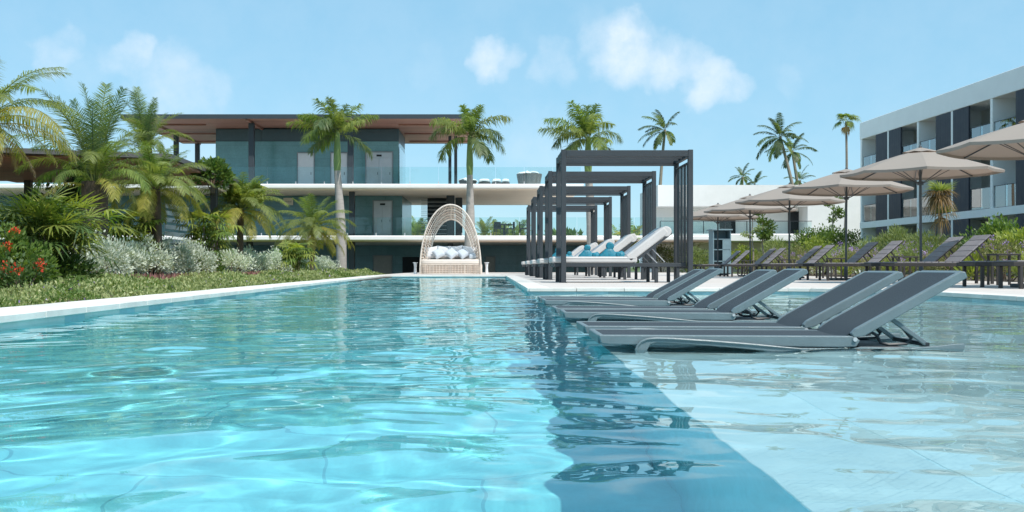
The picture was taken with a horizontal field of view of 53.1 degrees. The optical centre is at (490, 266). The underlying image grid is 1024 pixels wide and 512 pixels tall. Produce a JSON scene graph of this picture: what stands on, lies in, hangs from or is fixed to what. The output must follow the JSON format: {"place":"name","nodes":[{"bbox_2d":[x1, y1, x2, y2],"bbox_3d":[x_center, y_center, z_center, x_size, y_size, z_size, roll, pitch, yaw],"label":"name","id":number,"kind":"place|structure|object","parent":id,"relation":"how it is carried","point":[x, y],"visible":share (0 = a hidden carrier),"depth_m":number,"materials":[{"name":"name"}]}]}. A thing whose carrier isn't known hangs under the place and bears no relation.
{"place":"outdoors","nodes":[
{"label":"outdoors","id":0,"kind":"place"},
{"bbox_2d":[475,217,501,235],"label":"areca palm","id":1,"kind":"object","parent":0,"point":[484,229],"visible":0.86,"depth_m":75.78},
{"bbox_2d":[0,278,1023,511],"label":"water","id":2,"kind":"structure","parent":0,"point":[443,395],"depth_m":2.89,"materials":[{"name":"liquid"}]},
{"bbox_2d":[538,269,704,303],"bbox_3d":[1.455,0.318,11.559,1.836,0.584,0.573,0,0,0],"label":"sun lounger","id":3,"kind":"object","parent":2,"relation":"in","point":[657,293],"visible":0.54,"depth_m":11.54,"materials":[{"name":"grey plastic"}]},
{"bbox_2d":[541,268,722,305],"bbox_3d":[1.458,0.312,10.728,1.830,0.595,0.573,0,0,-1],"label":"sun lounger","id":4,"kind":"object","parent":2,"relation":"in","point":[676,292],"visible":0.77,"depth_m":10.47,"materials":[{"name":"grey plastic"}]},
{"bbox_2d":[551,269,776,316],"bbox_3d":[1.446,0.316,8.710,1.834,0.588,0.573,0,0,0],"label":"sun lounger","id":5,"kind":"object","parent":2,"relation":"in","point":[716,299],"visible":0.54,"depth_m":8.63,"materials":[{"name":"grey plastic"}]},
{"bbox_2d":[560,269,807,321],"bbox_3d":[1.462,0.312,7.935,1.829,0.597,0.573,0,0,1],"label":"sun lounger","id":6,"kind":"object","parent":2,"relation":"in","point":[755,294],"visible":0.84,"depth_m":7.68,"materials":[{"name":"grey plastic"}]},
{"bbox_2d":[576,271,903,338],"bbox_3d":[1.450,0.317,6.133,1.835,0.586,0.573,0,0,0],"label":"sun lounger","id":7,"kind":"object","parent":2,"relation":"in","point":[830,303],"visible":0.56,"depth_m":6.07,"materials":[{"name":"grey plastic"}]},
{"bbox_2d":[589,270,966,350],"bbox_3d":[1.451,0.314,5.350,1.832,0.591,0.573,0,0,0],"label":"sun lounger","id":8,"kind":"object","parent":2,"relation":"in","point":[851,326],"visible":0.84,"depth_m":5.14,"materials":[{"name":"grey plastic"}]},
{"bbox_2d":[0,0,1023,262],"label":"sky","id":9,"kind":"structure","parent":0,"point":[728,67],"materials":[{"name":"blue"}]},
{"bbox_2d":[65,277,1023,319],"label":"pool wall","id":10,"kind":"structure","parent":0,"point":[576,292],"depth_m":15.50,"materials":[{"name":"stone"}]},
{"bbox_2d":[0,277,380,327],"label":"coping base","id":11,"kind":"object","parent":10,"relation":"on","point":[37,321],"visible":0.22,"depth_m":8.67,"materials":[{"name":"stone"}]},
{"bbox_2d":[164,267,1007,275],"bbox_3d":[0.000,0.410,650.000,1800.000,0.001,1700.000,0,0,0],"label":"ground","id":12,"kind":"structure","parent":0,"point":[632,270],"depth_m":82.80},
{"bbox_2d":[3,276,391,306],"bbox_3d":[-11.850,0.398,27.000,16.300,0.001,46.000,0,0,0],"label":"planting bed","id":13,"kind":"object","parent":12,"relation":"on","point":[181,291],"depth_m":14.24,"materials":[{"name":"plant"}]},
{"bbox_2d":[0,249,54,293],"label":"flowering shrub","id":14,"kind":"object","parent":13,"relation":"on","point":[8,273],"visible":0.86,"depth_m":12.53,"materials":[{"name":"green plant"}]},
{"bbox_2d":[0,221,61,284],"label":"flowering shrub","id":15,"kind":"object","parent":13,"relation":"on","point":[13,235],"visible":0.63,"depth_m":14.14,"materials":[{"name":"green plant"}]},
{"bbox_2d":[0,61,84,178],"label":"date palm","id":16,"kind":"object","parent":13,"relation":"on","point":[8,115],"visible":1,"depth_m":14.30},
{"bbox_2d":[12,174,80,231],"bbox_3d":[-11.828,-1.010,27.023,2.067,2.913,1.980,0,0,-16],"label":"tree","id":17,"kind":"object","parent":13,"relation":"on","point":[47,188],"visible":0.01,"depth_m":26.83,"materials":[{"name":"green plant"}]},
{"bbox_2d":[4,248,104,286],"bbox_3d":[-6.611,0.067,15.238,1.416,0.771,1.373,0,0,31],"label":"shrub","id":18,"kind":"object","parent":13,"relation":"on","point":[83,266],"visible":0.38,"depth_m":15.12,"materials":[{"name":"green plant"}]},
{"bbox_2d":[0,184,139,285],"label":"lady palm","id":19,"kind":"object","parent":13,"relation":"on","point":[53,226],"visible":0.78,"depth_m":15.14,"materials":[{"name":"green plant"}]},
{"bbox_2d":[9,81,170,272],"bbox_3d":[-8.189,-1.712,21.340,3.195,4.450,2.813,0,0,13],"label":"date palm","id":20,"kind":"object","parent":13,"relation":"on","point":[95,148],"visible":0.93,"depth_m":21.14,"materials":[{"name":"plant"}]},
{"bbox_2d":[71,228,133,274],"bbox_3d":[-7.649,-0.150,19.575,1.588,1.205,1.466,0,0,28],"label":"silver bush","id":21,"kind":"object","parent":13,"relation":"on","point":[102,262],"visible":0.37,"depth_m":19.52,"materials":[{"name":"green plant"}]},
{"bbox_2d":[80,235,157,274],"bbox_3d":[-7.708,-0.118,21.159,1.548,1.143,1.584,0,0,0],"label":"silver bush","id":22,"kind":"object","parent":13,"relation":"on","point":[138,260],"visible":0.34,"depth_m":21.18,"materials":[{"name":"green plant"}]},
{"bbox_2d":[74,206,165,274],"bbox_3d":[-8.323,-0.460,22.996,2.055,1.846,2.328,0,0,0],"label":"lady palm","id":23,"kind":"object","parent":13,"relation":"on","point":[138,227],"visible":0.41,"depth_m":22.77,"materials":[{"name":"green plant"}]},
{"bbox_2d":[0,147,240,273],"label":"bar pavilion","id":24,"kind":"structure","parent":13,"relation":"on","point":[10,174],"depth_m":27.73,"materials":[{"name":"brown wood"}]},
{"bbox_2d":[55,162,87,253],"bbox_3d":[-10.326,-1.342,25.588,1.086,2.972,1.272,0,0,0],"label":"climbing vine","id":25,"kind":"object","parent":24,"relation":"attached to","point":[73,190],"visible":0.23,"depth_m":25.38,"materials":[{"name":"green plant"}]},
{"bbox_2d":[189,155,235,192],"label":"climbing vine","id":26,"kind":"object","parent":24,"relation":"on","point":[218,166],"visible":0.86,"depth_m":28.89,"materials":[{"name":"green plant"}]},
{"bbox_2d":[222,180,265,207],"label":"climbing vine","id":27,"kind":"object","parent":24,"relation":"on","point":[229,195],"visible":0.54,"depth_m":32.84,"materials":[{"name":"green plant"}]},
{"bbox_2d":[111,232,177,274],"bbox_3d":[-7.677,-0.166,22.540,1.444,1.235,1.555,0,0,0],"label":"silver bush","id":28,"kind":"object","parent":13,"relation":"on","point":[160,261],"visible":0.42,"depth_m":22.48,"materials":[{"name":"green plant"}]},
{"bbox_2d":[7,270,293,286],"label":"edging plants","id":29,"kind":"object","parent":13,"relation":"on","point":[168,276],"visible":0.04,"depth_m":22.39,"materials":[{"name":"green plant"}]},
{"bbox_2d":[109,86,193,234],"bbox_3d":[-10.129,-2.423,30.017,2.378,5.871,2.478,0,0,31],"label":"date palm","id":30,"kind":"object","parent":13,"relation":"on","point":[145,125],"visible":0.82,"depth_m":29.82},
{"bbox_2d":[104,141,214,275],"bbox_3d":[-7.637,-1.153,23.428,2.741,3.347,2.738,0,0,0],"label":"pygmy palm","id":31,"kind":"object","parent":13,"relation":"on","point":[159,179],"visible":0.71,"depth_m":23.18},
{"bbox_2d":[142,232,201,273],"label":"silver bush","id":32,"kind":"object","parent":13,"relation":"on","point":[187,259],"visible":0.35,"depth_m":24.38,"materials":[{"name":"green plant"}]},
{"bbox_2d":[0,267,383,307],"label":"ground cover","id":33,"kind":"object","parent":13,"relation":"on","point":[115,285],"visible":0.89,"depth_m":14.09,"materials":[{"name":"green plant"}]},
{"bbox_2d":[164,237,219,273],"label":"silver bush","id":34,"kind":"object","parent":13,"relation":"on","point":[209,262],"visible":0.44,"depth_m":26.28,"materials":[{"name":"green plant"}]},
{"bbox_2d":[170,210,247,270],"bbox_3d":[-7.981,-0.577,29.103,2.274,2.079,2.384,0,0,0],"label":"lady palm","id":35,"kind":"object","parent":13,"relation":"on","point":[207,236],"visible":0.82,"depth_m":28.91,"materials":[{"name":"green plant"}]},
{"bbox_2d":[214,247,256,271],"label":"silver bush","id":36,"kind":"object","parent":13,"relation":"on","point":[231,260],"visible":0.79,"depth_m":31.33,"materials":[{"name":"green plant"}]},
{"bbox_2d":[187,171,290,271],"bbox_3d":[-8.106,-1.316,33.037,3.463,3.657,3.214,0,0,0],"label":"pygmy palm","id":37,"kind":"object","parent":13,"relation":"on","point":[240,217],"visible":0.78,"depth_m":32.70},
{"bbox_2d":[228,244,272,271],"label":"silver bush","id":38,"kind":"object","parent":13,"relation":"on","point":[267,260],"visible":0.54,"depth_m":33.85,"materials":[{"name":"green plant"}]},
{"bbox_2d":[252,245,292,271],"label":"silver bush","id":39,"kind":"object","parent":13,"relation":"on","point":[276,254],"visible":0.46,"depth_m":36.05,"materials":[{"name":"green plant"}]},
{"bbox_2d":[270,239,319,270],"bbox_3d":[-7.137,-0.286,36.963,1.854,1.496,2.289,0,0,-37],"label":"lady palm","id":40,"kind":"object","parent":13,"relation":"on","point":[296,255],"visible":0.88,"depth_m":36.71,"materials":[{"name":"green plant"}]},
{"bbox_2d":[272,194,355,269],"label":"pygmy palm","id":41,"kind":"object","parent":13,"relation":"on","point":[310,229],"visible":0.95,"depth_m":40.66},
{"bbox_2d":[286,97,378,268],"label":"royal palm","id":42,"kind":"object","parent":13,"relation":"on","point":[323,126],"visible":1,"depth_m":45.85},
{"bbox_2d":[641,244,673,271],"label":"shrub","id":43,"kind":"object","parent":12,"relation":"on","point":[660,252],"visible":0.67,"depth_m":65.54,"materials":[{"name":"green plant"}]},
{"bbox_2d":[638,109,679,184],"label":"coconut palm","id":44,"kind":"object","parent":12,"relation":"on","point":[663,134],"visible":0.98,"depth_m":119.83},
{"bbox_2d":[680,246,708,272],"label":"shrub","id":45,"kind":"object","parent":12,"relation":"on","point":[700,255],"visible":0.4,"depth_m":55.43,"materials":[{"name":"green plant"}]},
{"bbox_2d":[383,272,1023,294],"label":"deck","id":46,"kind":"structure","parent":12,"relation":"on","point":[580,280],"depth_m":21.31,"materials":[{"name":"stone"}]},
{"bbox_2d":[419,204,481,273],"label":"egg daybed","id":47,"kind":"object","parent":46,"relation":"on","point":[450,266],"visible":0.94,"depth_m":45.99,"materials":[{"name":"wicker"}]},
{"bbox_2d":[429,104,513,258],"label":"royal palm","id":48,"kind":"object","parent":46,"relation":"on","point":[469,122],"visible":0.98,"depth_m":51.81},
{"bbox_2d":[0,275,1023,322],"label":"pool coping","id":49,"kind":"object","parent":46,"relation":"on","point":[21,313],"visible":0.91,"depth_m":12.11,"materials":[{"name":"stone"}]},
{"bbox_2d":[526,205,596,274],"bbox_3d":[2.770,-1.030,40.330,2.710,2.710,1.690,0,0,0],"label":"cabana","id":50,"kind":"object","parent":46,"relation":"on","point":[581,208],"visible":0.74,"depth_m":39.51,"materials":[{"name":"metal"}]},
{"bbox_2d":[525,243,602,275],"bbox_3d":[2.585,-0.254,35.516,2.750,1.157,1.248,0,0,0],"label":"cabana bed","id":51,"kind":"object","parent":46,"relation":"on","point":[592,246],"visible":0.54,"depth_m":34.93,"materials":[{"name":"fabric"}]},
{"bbox_2d":[531,197,611,275],"bbox_3d":[2.770,-1.030,35.580,2.710,2.710,1.690,0,0,0],"label":"cabana","id":52,"kind":"object","parent":46,"relation":"on","point":[604,201],"visible":0.76,"depth_m":34.76,"materials":[{"name":"metal"}]},
{"bbox_2d":[530,239,615,277],"bbox_3d":[2.585,-0.254,30.866,2.750,1.157,1.248,0,0,0],"label":"cabana bed","id":53,"kind":"object","parent":46,"relation":"on","point":[600,248],"visible":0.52,"depth_m":30.28,"materials":[{"name":"fabric"}]},
{"bbox_2d":[538,100,622,273],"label":"royal palm","id":54,"kind":"object","parent":46,"relation":"on","point":[587,122],"visible":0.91,"depth_m":47.77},
{"bbox_2d":[537,186,630,277],"bbox_3d":[2.770,-1.030,30.930,2.710,2.710,1.690,0,0,0],"label":"cabana","id":55,"kind":"object","parent":46,"relation":"on","point":[625,213],"visible":0.75,"depth_m":30.14,"materials":[{"name":"metal"}]},
{"bbox_2d":[537,234,643,279],"bbox_3d":[2.585,-0.254,26.216,2.750,1.157,1.248,0,0,0],"label":"cabana bed","id":56,"kind":"object","parent":46,"relation":"on","point":[624,241],"visible":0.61,"depth_m":25.63,"materials":[{"name":"fabric"}]},
{"bbox_2d":[545,171,655,279],"bbox_3d":[2.770,-1.030,26.280,2.710,2.710,1.690,0,0,0],"label":"cabana","id":57,"kind":"object","parent":46,"relation":"on","point":[648,206],"visible":0.77,"depth_m":25.97,"materials":[{"name":"metal"}]},
{"bbox_2d":[549,226,685,282],"bbox_3d":[2.625,-0.254,21.566,2.750,1.157,1.248,0,0,0],"label":"cabana bed","id":58,"kind":"object","parent":46,"relation":"on","point":[639,249],"visible":0.93,"depth_m":20.96,"materials":[{"name":"metal"}]},
{"bbox_2d":[599,242,624,256],"bbox_3d":[2.536,-0.365,21.450,0.552,0.308,0.247,0,0,0],"label":"towel","id":59,"kind":"object","parent":58,"relation":"on","point":[608,251],"visible":0.97,"depth_m":21.36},
{"bbox_2d":[555,149,692,282],"bbox_3d":[2.770,-1.030,21.630,2.710,2.710,1.690,0,0,0],"label":"cabana","id":60,"kind":"object","parent":46,"relation":"on","point":[683,213],"visible":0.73,"depth_m":21.33,"materials":[{"name":"metal"}]},
{"bbox_2d":[707,229,732,273],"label":"towel hut","id":61,"kind":"object","parent":46,"relation":"on","point":[724,253],"visible":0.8,"depth_m":44.36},
{"bbox_2d":[722,240,729,271],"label":"door","id":62,"kind":"structure","parent":61,"relation":"in","point":[725,243],"depth_m":44.21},
{"bbox_2d":[693,203,758,275],"bbox_3d":[8.558,-1.050,38.609,2.809,2.750,2.808,0,0,5],"label":"parasol","id":63,"kind":"object","parent":46,"relation":"on","point":[700,215],"visible":0.54,"depth_m":38.55,"materials":[{"name":"beige fabric"}]},
{"bbox_2d":[704,194,797,276],"bbox_3d":[8.581,-1.050,33.892,2.809,2.750,2.809,0,0,-2],"label":"parasol","id":64,"kind":"object","parent":46,"relation":"on","point":[732,207],"visible":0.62,"depth_m":33.79,"materials":[{"name":"beige fabric"}]},
{"bbox_2d":[724,248,786,276],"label":"deck lounger","id":65,"kind":"object","parent":46,"relation":"on","point":[778,252],"visible":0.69,"depth_m":33.00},
{"bbox_2d":[752,246,823,277],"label":"deck lounger","id":66,"kind":"object","parent":46,"relation":"on","point":[809,254],"visible":0.45,"depth_m":29.80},
{"bbox_2d":[735,182,844,277],"bbox_3d":[8.536,-1.050,29.286,2.809,2.750,2.808,0,1,-6],"label":"parasol","id":67,"kind":"object","parent":46,"relation":"on","point":[776,197],"visible":0.71,"depth_m":29.04,"materials":[{"name":"beige fabric"}]},
{"bbox_2d":[762,245,839,277],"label":"deck lounger","id":68,"kind":"object","parent":46,"relation":"on","point":[820,254],"visible":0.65,"depth_m":28.40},
{"bbox_2d":[795,242,880,279],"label":"deck lounger","id":69,"kind":"object","parent":46,"relation":"on","point":[864,250],"visible":0.53,"depth_m":25.24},
{"bbox_2d":[782,167,913,279],"bbox_3d":[8.593,-1.050,24.761,2.809,2.750,2.808,1,0,3],"label":"parasol","id":70,"kind":"object","parent":46,"relation":"on","point":[833,184],"visible":0.81,"depth_m":24.73,"materials":[{"name":"beige fabric"}]},
{"bbox_2d":[814,240,904,280],"bbox_3d":[8.722,-0.145,24.125,2.000,0.941,0.660,0,0,0],"label":"deck lounger","id":71,"kind":"object","parent":46,"relation":"on","point":[885,251],"visible":0.73,"depth_m":23.88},
{"bbox_2d":[860,236,963,270],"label":"deck lounger","id":72,"kind":"object","parent":46,"relation":"on","point":[942,249],"visible":0.41,"depth_m":20.89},
{"bbox_2d":[840,145,1004,270],"bbox_3d":[8.536,-1.050,20.339,2.809,2.750,2.809,-1,0,-4],"label":"parasol","id":73,"kind":"object","parent":46,"relation":"on","point":[920,163],"visible":0.88,"depth_m":20.16,"materials":[{"name":"beige fabric"}]},
{"bbox_2d":[880,234,993,283],"bbox_3d":[8.635,-0.145,19.746,2.000,0.941,0.660,0,0,-1],"label":"deck lounger","id":74,"kind":"object","parent":46,"relation":"on","point":[968,248],"visible":0.88,"depth_m":19.52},
{"bbox_2d":[956,261,996,286],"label":"deck lounger","id":75,"kind":"object","parent":46,"relation":"on","point":[964,264],"visible":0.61,"depth_m":16.35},
{"bbox_2d":[936,120,1023,286],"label":"parasol","id":76,"kind":"object","parent":46,"relation":"on","point":[1007,143],"visible":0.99,"depth_m":16.75,"materials":[{"name":"beige fabric"}]},
{"bbox_2d":[986,254,1021,284],"bbox_3d":[9.150,0.045,18.275,0.440,0.560,0.400,0,0,0],"label":"side table","id":77,"kind":"object","parent":46,"relation":"on","point":[1009,279],"visible":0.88,"depth_m":18.43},
{"bbox_2d":[992,260,1023,288],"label":"deck lounger","id":78,"kind":"object","parent":46,"relation":"on","point":[1002,263],"visible":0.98,"depth_m":15.21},
{"bbox_2d":[753,112,808,184],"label":"coconut palm","id":79,"kind":"object","parent":12,"relation":"on","point":[777,148],"visible":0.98,"depth_m":111.82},
{"bbox_2d":[765,133,816,184],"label":"coconut palm","id":80,"kind":"object","parent":12,"relation":"on","point":[796,157],"visible":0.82,"depth_m":119.89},
{"bbox_2d":[733,273,1017,281],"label":"planting bed","id":81,"kind":"object","parent":12,"relation":"on","point":[906,275],"depth_m":41.52,"materials":[{"name":"soil"}]},
{"bbox_2d":[731,243,764,273],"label":"shrub","id":82,"kind":"object","parent":81,"relation":"on","point":[741,249],"visible":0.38,"depth_m":51.44,"materials":[{"name":"green plant"}]},
{"bbox_2d":[756,214,777,267],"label":"tree","id":83,"kind":"object","parent":81,"relation":"on","point":[764,235],"visible":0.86,"depth_m":45.73,"materials":[{"name":"green plant"}]},
{"bbox_2d":[757,235,792,269],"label":"shrub","id":84,"kind":"object","parent":81,"relation":"on","point":[771,244],"visible":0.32,"depth_m":47.00,"materials":[{"name":"green plant"}]},
{"bbox_2d":[790,227,828,274],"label":"shrub","id":85,"kind":"object","parent":81,"relation":"on","point":[808,236],"visible":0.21,"depth_m":48.89,"materials":[{"name":"green plant"}]},
{"bbox_2d":[795,233,841,275],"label":"shrub","id":86,"kind":"object","parent":81,"relation":"on","point":[814,241],"visible":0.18,"depth_m":45.86,"materials":[{"name":"green plant"}]},
{"bbox_2d":[810,223,844,274],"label":"shrub","id":87,"kind":"object","parent":81,"relation":"on","point":[832,232],"visible":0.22,"depth_m":50.30,"materials":[{"name":"green plant"}]},
{"bbox_2d":[824,197,844,273],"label":"tree","id":88,"kind":"object","parent":81,"relation":"on","point":[835,214],"visible":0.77,"depth_m":52.79,"materials":[{"name":"green plant"}]},
{"bbox_2d":[810,241,858,276],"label":"flowering shrub","id":89,"kind":"object","parent":81,"relation":"on","point":[829,253],"visible":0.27,"depth_m":34.94,"materials":[{"name":"green plant"}]},
{"bbox_2d":[833,113,860,233],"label":"fan palm","id":90,"kind":"object","parent":81,"relation":"on","point":[845,130],"visible":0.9,"depth_m":57.94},
{"bbox_2d":[829,225,864,254],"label":"shrub","id":91,"kind":"object","parent":81,"relation":"on","point":[852,235],"visible":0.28,"depth_m":49.69,"materials":[{"name":"green plant"}]},
{"bbox_2d":[828,244,884,275],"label":"flowering shrub","id":92,"kind":"object","parent":81,"relation":"on","point":[850,252],"visible":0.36,"depth_m":32.81,"materials":[{"name":"green plant"}]},
{"bbox_2d":[875,223,922,261],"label":"shrub","id":93,"kind":"object","parent":81,"relation":"on","point":[895,233],"visible":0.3,"depth_m":37.81,"materials":[{"name":"green plant"}]},
{"bbox_2d":[888,239,948,273],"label":"flowering shrub","id":94,"kind":"object","parent":81,"relation":"on","point":[929,247],"visible":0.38,"depth_m":28.12,"materials":[{"name":"green plant"}]},
{"bbox_2d":[894,227,946,274],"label":"shrub","id":95,"kind":"object","parent":81,"relation":"on","point":[931,238],"visible":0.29,"depth_m":35.54,"materials":[{"name":"green plant"}]},
{"bbox_2d":[922,180,959,269],"bbox_3d":[16.692,-1.420,37.975,1.452,3.765,1.579,0,0,-31],"label":"yucca","id":96,"kind":"object","parent":81,"relation":"on","point":[938,199],"visible":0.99,"depth_m":37.82,"materials":[{"name":"green leaf"},{"name":"dry brown leaf"},{"name":"bark"}]},
{"bbox_2d":[917,240,995,274],"bbox_3d":[11.859,-0.145,26.291,1.507,1.202,2.636,0,0,-16],"label":"flowering shrub","id":97,"kind":"object","parent":81,"relation":"on","point":[953,249],"visible":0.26,"depth_m":26.46,"materials":[{"name":"green plant"}]},
{"bbox_2d":[953,250,995,280],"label":"strappy plant","id":98,"kind":"object","parent":81,"relation":"on","point":[972,268],"visible":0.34,"depth_m":23.97,"materials":[{"name":"green plant"}]},
{"bbox_2d":[957,212,1018,281],"bbox_3d":[13.511,-0.508,26.998,2.383,1.921,2.409,0,0,29],"label":"shrub","id":99,"kind":"object","parent":81,"relation":"on","point":[991,227],"visible":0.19,"depth_m":26.85,"materials":[{"name":"green plant"}]},
{"bbox_2d":[960,234,1023,281],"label":"flowering shrub","id":100,"kind":"object","parent":81,"relation":"on","point":[1004,244],"visible":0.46,"depth_m":24.01,"materials":[{"name":"green plant"}]},
{"bbox_2d":[985,226,1023,277],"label":"shrub","id":101,"kind":"object","parent":81,"relation":"on","point":[1019,234],"visible":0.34,"depth_m":25.18,"materials":[{"name":"green plant"}]},
{"bbox_2d":[640,185,859,271],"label":"white wing","id":102,"kind":"structure","parent":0,"point":[707,196],"depth_m":75.00,"materials":[{"name":"paint"}]},
{"bbox_2d":[788,212,798,233],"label":"window","id":103,"kind":"structure","parent":102,"relation":"in","point":[794,216],"depth_m":77.14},
{"bbox_2d":[860,65,1023,274],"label":"hotel block","id":104,"kind":"structure","parent":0,"point":[975,109],"depth_m":55.40,"materials":[{"name":"white paint"}]},
{"label":"court floor","id":105,"kind":"structure","parent":0,"visible":0},
{"bbox_2d":[0,114,708,273],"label":"pool house","id":106,"kind":"structure","parent":105,"relation":"on","point":[381,197],"depth_m":64.00,"materials":[{"name":"concrete"}]},
{"bbox_2d":[297,152,314,183],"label":"door","id":107,"kind":"structure","parent":106,"relation":"in","point":[305,163],"depth_m":63.92,"materials":[{"name":"metal"}]},
{"bbox_2d":[330,152,347,183],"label":"door","id":108,"kind":"structure","parent":106,"relation":"in","point":[344,155],"depth_m":63.92,"materials":[{"name":"glass"}]},
{"bbox_2d":[365,151,392,183],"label":"lift door","id":109,"kind":"structure","parent":106,"relation":"in","point":[378,170],"depth_m":63.92,"materials":[{"name":"metal"}]},
{"bbox_2d":[373,200,392,235],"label":"lift door","id":110,"kind":"structure","parent":106,"relation":"in","point":[382,209],"depth_m":63.92,"materials":[{"name":"metal"}]},
{"bbox_2d":[373,255,392,273],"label":"door","id":111,"kind":"structure","parent":106,"relation":"in","point":[381,263],"depth_m":70.93,"materials":[{"name":"metal"}]},
{"bbox_2d":[402,257,419,272],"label":"doorway","id":112,"kind":"structure","parent":106,"relation":"in","point":[407,262],"depth_m":70.95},
{"bbox_2d":[517,171,541,183],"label":"round daybed","id":113,"kind":"object","parent":106,"relation":"on","point":[531,177],"visible":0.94,"depth_m":60.02,"materials":[{"name":"white fabric"}]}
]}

